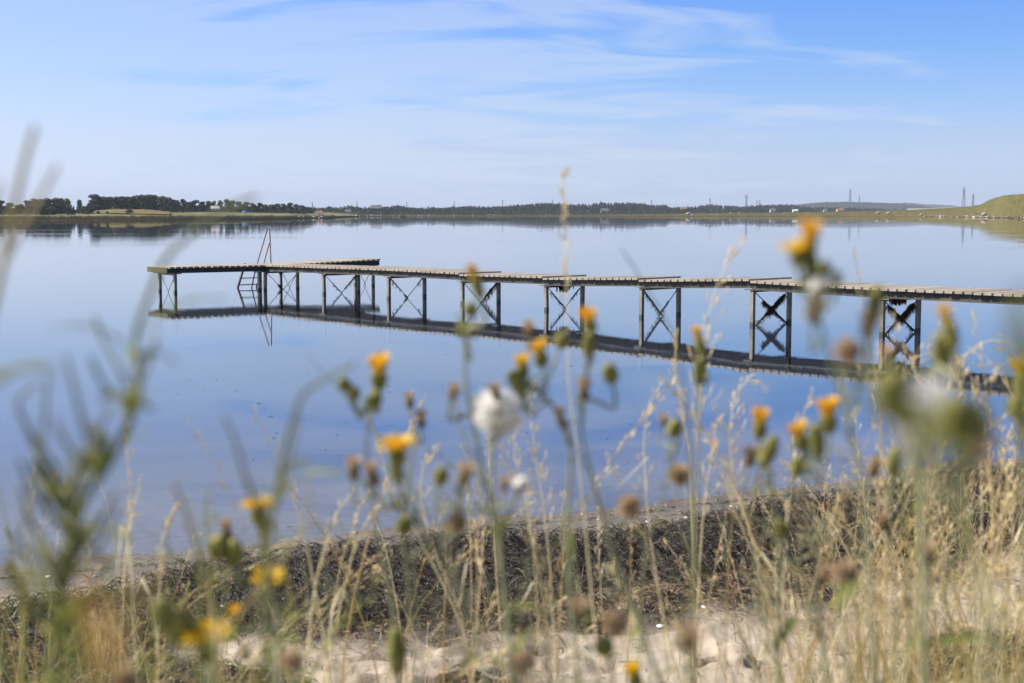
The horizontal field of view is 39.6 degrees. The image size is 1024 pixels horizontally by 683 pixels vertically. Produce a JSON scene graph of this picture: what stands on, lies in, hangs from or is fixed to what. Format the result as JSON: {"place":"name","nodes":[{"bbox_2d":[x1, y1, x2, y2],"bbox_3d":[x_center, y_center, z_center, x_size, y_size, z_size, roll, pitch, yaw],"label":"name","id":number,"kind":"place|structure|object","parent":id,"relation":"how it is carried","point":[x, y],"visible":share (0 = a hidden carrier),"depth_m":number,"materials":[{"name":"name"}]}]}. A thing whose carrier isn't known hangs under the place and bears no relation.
{"place":"outdoors","nodes":[
{"label":"outdoors","id":0,"kind":"place"},
{"bbox_2d":[96,209,169,213],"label":"yellow field","id":1,"kind":"structure","parent":0,"point":[141,211],"depth_m":782.66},
{"bbox_2d":[0,211,357,219],"bbox_3d":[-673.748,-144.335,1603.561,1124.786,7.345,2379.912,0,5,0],"label":"shore","id":2,"kind":"structure","parent":0,"point":[207,213],"depth_m":766.50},
{"bbox_2d":[23,200,32,211],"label":"tree","id":3,"kind":"object","parent":2,"relation":"on","point":[28,204],"visible":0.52,"depth_m":784.87,"materials":[{"name":"green plant"}]},
{"bbox_2d":[35,204,48,214],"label":"tree","id":4,"kind":"object","parent":2,"relation":"on","point":[40,209],"visible":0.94,"depth_m":735.57,"materials":[{"name":"green plant"}]},
{"bbox_2d":[44,204,65,214],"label":"tree","id":5,"kind":"object","parent":2,"relation":"on","point":[53,209],"visible":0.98,"depth_m":735.86,"materials":[{"name":"green plant"}]},
{"bbox_2d":[62,198,71,213],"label":"tree","id":6,"kind":"object","parent":2,"relation":"on","point":[67,202],"visible":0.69,"depth_m":795.25,"materials":[{"name":"green plant"}]},
{"bbox_2d":[82,206,95,213],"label":"tree","id":7,"kind":"object","parent":2,"relation":"on","point":[90,209],"visible":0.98,"depth_m":735.56,"materials":[{"name":"green plant"}]},
{"bbox_2d":[86,194,106,210],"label":"tree","id":8,"kind":"object","parent":2,"relation":"on","point":[95,201],"visible":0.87,"depth_m":833.63,"materials":[{"name":"green plant"}]},
{"bbox_2d":[98,196,109,209],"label":"tree","id":9,"kind":"object","parent":2,"relation":"on","point":[105,202],"visible":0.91,"depth_m":836.95,"materials":[{"name":"green plant"}]},
{"bbox_2d":[112,196,122,208],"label":"tree","id":10,"kind":"object","parent":2,"relation":"on","point":[117,205],"visible":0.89,"depth_m":850.51,"materials":[{"name":"green plant"}]},
{"bbox_2d":[119,196,128,208],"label":"tree","id":11,"kind":"object","parent":2,"relation":"on","point":[123,199],"visible":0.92,"depth_m":850.32,"materials":[{"name":"green plant"}]},
{"bbox_2d":[124,196,134,208],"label":"tree","id":12,"kind":"object","parent":2,"relation":"on","point":[129,199],"visible":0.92,"depth_m":853.47,"materials":[{"name":"green plant"}]},
{"bbox_2d":[130,195,140,208],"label":"tree","id":13,"kind":"object","parent":2,"relation":"on","point":[136,202],"visible":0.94,"depth_m":854.14,"materials":[{"name":"green plant"}]},
{"bbox_2d":[141,194,151,209],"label":"tree","id":14,"kind":"object","parent":2,"relation":"on","point":[146,205],"visible":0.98,"depth_m":859.50,"materials":[{"name":"green plant"}]},
{"bbox_2d":[0,209,306,214],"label":"scrub","id":15,"kind":"object","parent":2,"relation":"on","point":[182,211],"visible":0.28,"depth_m":868.06,"materials":[{"name":"green plant"}]},
{"bbox_2d":[148,195,158,209],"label":"tree","id":16,"kind":"object","parent":2,"relation":"on","point":[153,204],"visible":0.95,"depth_m":859.34,"materials":[{"name":"green plant"}]},
{"bbox_2d":[155,196,168,210],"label":"tree","id":17,"kind":"object","parent":2,"relation":"on","point":[161,204],"visible":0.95,"depth_m":856.56,"materials":[{"name":"green plant"}]},
{"bbox_2d":[0,215,334,219],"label":"reed bed","id":18,"kind":"object","parent":2,"relation":"on","point":[44,217],"visible":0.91,"depth_m":589.43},
{"bbox_2d":[162,197,172,211],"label":"tree","id":19,"kind":"object","parent":2,"relation":"on","point":[166,199],"visible":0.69,"depth_m":852.58,"materials":[{"name":"green plant"}]},
{"bbox_2d":[168,199,176,211],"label":"tree","id":20,"kind":"object","parent":2,"relation":"on","point":[172,202],"visible":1,"depth_m":845.38,"materials":[{"name":"green plant"}]},
{"bbox_2d":[188,200,199,211],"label":"tree","id":21,"kind":"object","parent":2,"relation":"on","point":[194,207],"visible":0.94,"depth_m":874.26,"materials":[{"name":"green plant"}]},
{"bbox_2d":[247,203,258,212],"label":"tree","id":22,"kind":"object","parent":2,"relation":"on","point":[253,206],"visible":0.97,"depth_m":934.47,"materials":[{"name":"green plant"}]},
{"bbox_2d":[358,214,640,216],"bbox_3d":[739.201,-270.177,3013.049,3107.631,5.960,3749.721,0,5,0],"label":"shore","id":23,"kind":"structure","parent":0,"point":[365,215],"depth_m":1548.59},
{"bbox_2d":[370,204,381,210],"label":"house","id":24,"kind":"structure","parent":23,"relation":"on","point":[378,207],"depth_m":1410.81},
{"bbox_2d":[310,202,562,213],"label":"woodland","id":25,"kind":"object","parent":23,"relation":"on","point":[540,207],"visible":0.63,"depth_m":1689.82,"materials":[{"name":"green plant"}]},
{"bbox_2d":[331,210,665,214],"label":"shore thicket","id":26,"kind":"object","parent":23,"relation":"on","point":[497,212],"visible":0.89,"depth_m":1557.48,"materials":[{"name":"green plant"}]},
{"bbox_2d":[564,201,905,213],"bbox_3d":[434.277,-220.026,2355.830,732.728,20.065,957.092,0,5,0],"label":"woodland","id":27,"kind":"object","parent":23,"relation":"on","point":[641,207],"visible":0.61,"depth_m":2102.67,"materials":[{"name":"green plant"}]},
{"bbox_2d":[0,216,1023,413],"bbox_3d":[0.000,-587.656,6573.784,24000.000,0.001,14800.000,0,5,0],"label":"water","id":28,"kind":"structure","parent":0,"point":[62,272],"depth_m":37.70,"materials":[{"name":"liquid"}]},
{"bbox_2d":[147,229,1023,335],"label":"jetty","id":29,"kind":"object","parent":28,"relation":"in","point":[357,267],"visible":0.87,"depth_m":36.02,"materials":[{"name":"brown wood"}]},
{"bbox_2d":[480,283,497,303],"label":"seaweed","id":30,"kind":"object","parent":29,"relation":"attached to","point":[489,293],"visible":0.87,"depth_m":40.03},
{"bbox_2d":[550,286,580,308],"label":"seaweed","id":31,"kind":"object","parent":29,"relation":"attached to","point":[562,289],"visible":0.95,"depth_m":37.24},
{"bbox_2d":[644,292,668,315],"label":"seaweed","id":32,"kind":"object","parent":29,"relation":"attached to","point":[653,305],"visible":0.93,"depth_m":34.69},
{"bbox_2d":[755,294,788,324],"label":"seaweed","id":33,"kind":"object","parent":29,"relation":"attached to","point":[774,308],"visible":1,"depth_m":32.32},
{"bbox_2d":[885,299,916,333],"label":"seaweed","id":34,"kind":"object","parent":29,"relation":"attached to","point":[911,309],"visible":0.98,"depth_m":29.75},
{"bbox_2d":[0,395,1023,682],"bbox_3d":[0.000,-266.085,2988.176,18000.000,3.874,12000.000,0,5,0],"label":"beach","id":35,"kind":"structure","parent":0,"point":[168,449],"depth_m":13.22,"materials":[{"name":"sand"}]},
{"bbox_2d":[0,363,52,381],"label":"rocket weed","id":36,"kind":"object","parent":35,"relation":"on","point":[8,372],"visible":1,"depth_m":0.64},
{"bbox_2d":[0,125,66,382],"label":"rocket weed","id":37,"kind":"object","parent":35,"relation":"on","point":[7,249],"visible":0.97,"depth_m":0.81,"materials":[{"name":"plant"}]},
{"bbox_2d":[10,578,97,682],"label":"dock leaf","id":38,"kind":"object","parent":35,"relation":"on","point":[72,612],"visible":1,"depth_m":0.53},
{"bbox_2d":[86,588,108,682],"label":"dock leaf","id":39,"kind":"object","parent":35,"relation":"on","point":[99,630],"visible":1,"depth_m":0.32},
{"bbox_2d":[116,423,138,680],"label":"grass stalk","id":40,"kind":"object","parent":35,"relation":"on","point":[127,532],"depth_m":2.44,"materials":[{"name":"plant"}]},
{"bbox_2d":[0,195,257,682],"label":"rocket weed","id":41,"kind":"object","parent":35,"relation":"on","point":[53,487],"visible":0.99,"depth_m":0.89,"materials":[{"name":"plant"}]},
{"bbox_2d":[101,558,169,682],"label":"dock leaf","id":42,"kind":"object","parent":35,"relation":"on","point":[126,620],"visible":1,"depth_m":0.32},
{"bbox_2d":[134,501,179,682],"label":"grass stalk","id":43,"kind":"object","parent":35,"relation":"on","point":[167,523],"depth_m":2.66,"materials":[{"name":"plant"}]},
{"bbox_2d":[151,596,233,682],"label":"sow thistle","id":44,"kind":"object","parent":35,"relation":"on","point":[174,624],"visible":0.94,"depth_m":1.14,"materials":[{"name":"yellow plant"}]},
{"bbox_2d":[111,647,316,682],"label":"sow thistle","id":45,"kind":"object","parent":35,"relation":"on","point":[294,660],"visible":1,"depth_m":0.94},
{"bbox_2d":[173,481,309,682],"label":"rocket weed","id":46,"kind":"object","parent":35,"relation":"on","point":[224,636],"visible":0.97,"depth_m":1.08,"materials":[{"name":"plant"}]},
{"bbox_2d":[206,494,284,682],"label":"sow thistle","id":47,"kind":"object","parent":35,"relation":"on","point":[227,545],"visible":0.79,"depth_m":1.46,"materials":[{"name":"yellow plant"}]},
{"bbox_2d":[227,563,286,682],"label":"sow thistle","id":48,"kind":"object","parent":35,"relation":"on","point":[233,609],"visible":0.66,"depth_m":1.54,"materials":[{"name":"yellow plant"}]},
{"bbox_2d":[223,363,354,682],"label":"rocket weed","id":49,"kind":"object","parent":35,"relation":"on","point":[278,494],"visible":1,"depth_m":0.99,"materials":[{"name":"plant"}]},
{"bbox_2d":[303,488,364,682],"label":"grass stalk","id":50,"kind":"object","parent":35,"relation":"on","point":[328,536],"depth_m":2.76,"materials":[{"name":"plant"}]},
{"bbox_2d":[322,503,379,682],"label":"grass stalk","id":51,"kind":"object","parent":35,"relation":"on","point":[347,575],"depth_m":2.76,"materials":[{"name":"plant"}]},
{"bbox_2d":[328,352,400,682],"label":"sow thistle","id":52,"kind":"object","parent":35,"relation":"on","point":[377,361],"visible":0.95,"depth_m":1.50,"materials":[{"name":"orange plant"}]},
{"bbox_2d":[387,626,405,682],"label":"sow thistle","id":53,"kind":"object","parent":35,"relation":"on","point":[396,650],"visible":1,"depth_m":1.51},
{"bbox_2d":[403,391,435,682],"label":"sow thistle","id":54,"kind":"object","parent":35,"relation":"on","point":[420,416],"visible":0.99,"depth_m":1.79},
{"bbox_2d":[370,423,474,682],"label":"grass stalk","id":55,"kind":"object","parent":35,"relation":"on","point":[385,483],"depth_m":3.05,"materials":[{"name":"plant"}]},
{"bbox_2d":[345,432,530,682],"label":"sow thistle","id":56,"kind":"object","parent":35,"relation":"on","point":[456,520],"visible":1,"depth_m":1.42,"materials":[{"name":"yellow plant"}]},
{"bbox_2d":[413,444,489,682],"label":"grass stalk","id":57,"kind":"object","parent":35,"relation":"on","point":[429,459],"depth_m":2.94,"materials":[{"name":"plant"}]},
{"bbox_2d":[460,444,505,677],"bbox_3d":[-0.051,0.638,3.448,0.157,0.785,0.066,3,6,31],"label":"grass stalk","id":58,"kind":"object","parent":35,"relation":"on","point":[482,550],"depth_m":3.46,"materials":[{"name":"plant"}]},
{"bbox_2d":[453,380,533,682],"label":"sow thistle","id":59,"kind":"object","parent":35,"relation":"on","point":[497,418],"visible":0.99,"depth_m":1.44,"materials":[{"name":"plant"}]},
{"bbox_2d":[447,263,544,682],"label":"sow thistle","id":60,"kind":"object","parent":35,"relation":"on","point":[464,328],"visible":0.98,"depth_m":1.47,"materials":[{"name":"green plant"}]},
{"bbox_2d":[0,459,1022,682],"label":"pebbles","id":61,"kind":"object","parent":35,"relation":"on","point":[509,527],"visible":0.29,"depth_m":11.12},
{"bbox_2d":[0,463,1023,682],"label":"seaweed wrack","id":62,"kind":"object","parent":35,"relation":"on","point":[672,540],"visible":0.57,"depth_m":9.38,"materials":[{"name":"plant"}]},
{"bbox_2d":[0,404,1023,682],"bbox_3d":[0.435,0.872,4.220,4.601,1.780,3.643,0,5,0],"label":"dry grass","id":63,"kind":"structure","parent":35,"relation":"on","point":[864,622],"depth_m":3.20,"materials":[{"name":"plant"}]},
{"bbox_2d":[0,582,1023,682],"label":"green grass","id":64,"kind":"structure","parent":35,"relation":"on","point":[995,666],"depth_m":6.85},
{"bbox_2d":[1,581,1022,682],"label":"matted straw","id":65,"kind":"object","parent":35,"relation":"on","point":[619,605],"visible":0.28,"depth_m":7.24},
{"bbox_2d":[0,481,1023,682],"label":"seaweed scraps","id":66,"kind":"object","parent":35,"relation":"on","point":[812,577],"visible":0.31,"depth_m":8.24,"materials":[{"name":"plant"}]},
{"bbox_2d":[1,463,1023,577],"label":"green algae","id":67,"kind":"object","parent":35,"relation":"on","point":[487,526],"visible":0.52,"depth_m":11.43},
{"bbox_2d":[9,496,1023,682],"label":"seaweed litter","id":68,"kind":"object","parent":35,"relation":"on","point":[643,651],"visible":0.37,"depth_m":7.49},
{"bbox_2d":[493,426,542,682],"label":"grass stalk","id":69,"kind":"object","parent":35,"relation":"on","point":[529,493],"depth_m":3.15,"materials":[{"name":"plant"}]},
{"bbox_2d":[39,531,1023,682],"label":"bleached wrack","id":70,"kind":"object","parent":35,"relation":"on","point":[596,607],"visible":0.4,"depth_m":8.07,"materials":[{"name":"plant"}]},
{"bbox_2d":[519,379,556,675],"bbox_3d":[0.067,0.526,3.216,0.103,0.884,0.160,0,5,0],"label":"grass stalk","id":71,"kind":"object","parent":35,"relation":"on","point":[543,476],"depth_m":3.25,"materials":[{"name":"plant"}]},
{"bbox_2d":[505,318,580,680],"bbox_3d":[0.051,0.274,1.542,0.132,0.597,0.063,-2,5,-20],"label":"sow thistle","id":72,"kind":"object","parent":35,"relation":"on","point":[519,383],"visible":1,"depth_m":1.52,"materials":[{"name":"green plant"}]},
{"bbox_2d":[508,595,628,682],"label":"sow thistle","id":73,"kind":"object","parent":35,"relation":"on","point":[613,622],"visible":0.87,"depth_m":1.44,"materials":[{"name":"plant"}]},
{"bbox_2d":[557,166,658,681],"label":"grass stalk","id":74,"kind":"object","parent":35,"relation":"on","point":[564,236],"depth_m":2.31,"materials":[{"name":"plant"}]},
{"bbox_2d":[573,305,662,682],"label":"sow thistle","id":75,"kind":"object","parent":35,"relation":"on","point":[587,315],"visible":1,"depth_m":1.51,"materials":[{"name":"green plant"}]},
{"bbox_2d":[250,355,1023,682],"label":"green stems","id":76,"kind":"object","parent":35,"relation":"on","point":[540,601],"visible":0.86,"depth_m":1.83,"materials":[{"name":"plant"}]},
{"bbox_2d":[281,246,1023,682],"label":"tall straw","id":77,"kind":"object","parent":35,"relation":"on","point":[895,552],"visible":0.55,"depth_m":3.46,"materials":[{"name":"plant"}]},
{"bbox_2d":[617,412,691,671],"bbox_3d":[0.162,0.327,1.662,0.100,0.487,0.055,-2,5,-20],"label":"sow thistle","id":78,"kind":"object","parent":35,"relation":"on","point":[678,473],"visible":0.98,"depth_m":1.65,"materials":[{"name":"plant"}]},
{"bbox_2d":[622,327,693,677],"bbox_3d":[0.337,0.487,3.363,0.184,1.047,0.064,0,5,0],"label":"grass stalk","id":79,"kind":"object","parent":35,"relation":"on","point":[679,411],"depth_m":3.35,"materials":[{"name":"plant"}]},
{"bbox_2d":[621,248,695,682],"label":"grass stalk","id":80,"kind":"object","parent":35,"relation":"on","point":[691,571],"depth_m":1.61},
{"bbox_2d":[623,660,695,682],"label":"sow thistle","id":81,"kind":"object","parent":35,"relation":"on","point":[632,671],"visible":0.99,"depth_m":1.55,"materials":[{"name":"yellow plant"}]},
{"bbox_2d":[630,404,723,655],"bbox_3d":[0.379,0.579,3.389,0.242,0.876,0.067,1,5,12],"label":"grass stalk","id":82,"kind":"object","parent":35,"relation":"on","point":[712,459],"depth_m":3.36,"materials":[{"name":"plant"}]},
{"bbox_2d":[633,376,724,682],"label":"grass stalk","id":83,"kind":"object","parent":35,"relation":"on","point":[648,412],"depth_m":3.14,"materials":[{"name":"plant"}]},
{"bbox_2d":[619,235,745,671],"bbox_3d":[0.354,0.356,3.011,0.276,1.164,0.091,-3,6,-28],"label":"grass stalk","id":84,"kind":"object","parent":35,"relation":"on","point":[717,298],"depth_m":3.01,"materials":[{"name":"plant"}]},
{"bbox_2d":[670,618,704,682],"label":"sow thistle","id":85,"kind":"object","parent":35,"relation":"on","point":[688,637],"visible":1,"depth_m":1.02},
{"bbox_2d":[691,325,710,658],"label":"sow thistle","id":86,"kind":"object","parent":35,"relation":"on","point":[700,370],"visible":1,"depth_m":1.67,"materials":[{"name":"green plant"}]},
{"bbox_2d":[719,373,771,682],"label":"grass stalk","id":87,"kind":"object","parent":35,"relation":"on","point":[730,424],"depth_m":3.34,"materials":[{"name":"plant"}]},
{"bbox_2d":[720,474,813,682],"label":"grass stalk","id":88,"kind":"object","parent":35,"relation":"on","point":[763,574],"depth_m":3.68,"materials":[{"name":"plant"}]},
{"bbox_2d":[741,405,798,682],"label":"sow thistle","id":89,"kind":"object","parent":35,"relation":"on","point":[766,453],"visible":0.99,"depth_m":1.46,"materials":[{"name":"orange plant"}]},
{"bbox_2d":[748,386,813,682],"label":"grass stalk","id":90,"kind":"object","parent":35,"relation":"on","point":[788,502],"depth_m":2.84,"materials":[{"name":"plant"}]},
{"bbox_2d":[786,395,838,682],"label":"sow thistle","id":91,"kind":"object","parent":35,"relation":"on","point":[799,465],"visible":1,"depth_m":1.45,"materials":[{"name":"green plant"}]},
{"bbox_2d":[777,218,884,682],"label":"sow thistle","id":92,"kind":"object","parent":35,"relation":"on","point":[803,254],"visible":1,"depth_m":1.04,"materials":[{"name":"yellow plant"}]},
{"bbox_2d":[817,463,915,682],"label":"grass stalk","id":93,"kind":"object","parent":35,"relation":"on","point":[860,579],"depth_m":3.26,"materials":[{"name":"plant"}]},
{"bbox_2d":[811,537,936,682],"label":"sow thistle","id":94,"kind":"object","parent":35,"relation":"on","point":[844,570],"visible":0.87,"depth_m":1.53,"materials":[{"name":"plant"}]},
{"bbox_2d":[865,447,902,682],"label":"sow thistle","id":95,"kind":"object","parent":35,"relation":"on","point":[876,462],"visible":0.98,"depth_m":1.74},
{"bbox_2d":[854,365,996,682],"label":"sow thistle","id":96,"kind":"object","parent":35,"relation":"on","point":[962,426],"visible":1,"depth_m":0.51,"materials":[{"name":"plant"}]},
{"bbox_2d":[881,303,1023,682],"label":"sow thistle","id":97,"kind":"object","parent":35,"relation":"on","point":[945,343],"visible":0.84,"depth_m":1.14,"materials":[{"name":"green plant"}]},
{"bbox_2d":[911,353,993,679],"bbox_3d":[1.044,0.486,3.262,0.254,0.934,0.118,-2,5,-19],"label":"grass stalk","id":98,"kind":"object","parent":35,"relation":"on","point":[983,630],"depth_m":3.24,"materials":[{"name":"plant"}]},
{"bbox_2d":[928,358,1020,682],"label":"grass stalk","id":99,"kind":"object","parent":35,"relation":"on","point":[972,379],"depth_m":3.23,"materials":[{"name":"plant"}]},
{"bbox_2d":[950,334,1009,376],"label":"grass stalk","id":100,"kind":"object","parent":35,"relation":"on","point":[1001,341],"depth_m":3.23,"materials":[{"name":"plant"}]},
{"bbox_2d":[945,347,1023,524],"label":"grass stalk","id":101,"kind":"object","parent":35,"relation":"on","point":[992,364],"depth_m":3.22,"materials":[{"name":"plant"}]},
{"bbox_2d":[985,358,1009,400],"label":"grass stalk","id":102,"kind":"object","parent":35,"relation":"on","point":[988,394],"depth_m":3.23,"materials":[{"name":"plant"}]},
{"bbox_2d":[996,359,1023,676],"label":"sow thistle","id":103,"kind":"object","parent":35,"relation":"on","point":[1014,409],"visible":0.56,"depth_m":1.22,"materials":[{"name":"green plant"}]},
{"bbox_2d":[0,455,1023,682],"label":"green grass","id":104,"kind":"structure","parent":0,"point":[141,659],"depth_m":1.70,"materials":[{"name":"plant"}]},
{"bbox_2d":[0,533,1023,682],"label":"bank grass","id":105,"kind":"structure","parent":0,"point":[501,651],"depth_m":2.52,"materials":[{"name":"plant"}]},
{"bbox_2d":[0,0,1023,209],"label":"sky","id":106,"kind":"structure","parent":0,"point":[335,103],"materials":[{"name":"blue"}]},
{"bbox_2d":[589,194,1023,218],"bbox_3d":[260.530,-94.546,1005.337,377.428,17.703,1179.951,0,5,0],"label":"grassy spit","id":107,"kind":"structure","parent":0,"point":[1010,206],"depth_m":1179.68,"materials":[{"name":"green plant"}]},
{"bbox_2d":[795,202,936,209],"bbox_3d":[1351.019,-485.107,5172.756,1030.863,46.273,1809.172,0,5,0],"label":"forested hills","id":108,"kind":"structure","parent":0,"point":[865,205],"depth_m":4829.16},
{"bbox_2d":[797,201,917,205],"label":"hill forest","id":109,"kind":"object","parent":108,"relation":"on","point":[842,202],"visible":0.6,"depth_m":4982.80,"materials":[{"name":"green plant"}]},
{"bbox_2d":[899,202,958,207],"bbox_3d":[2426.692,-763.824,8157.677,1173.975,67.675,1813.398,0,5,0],"label":"distant hills","id":110,"kind":"structure","parent":0,"point":[937,206],"depth_m":8019.56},
{"bbox_2d":[1008,293,1023,410],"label":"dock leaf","id":111,"kind":"object","parent":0,"point":[1016,339],"visible":1,"depth_m":0.34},
{"bbox_2d":[1014,285,1020,300],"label":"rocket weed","id":112,"kind":"object","parent":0,"point":[1017,292],"visible":0.46,"depth_m":0.45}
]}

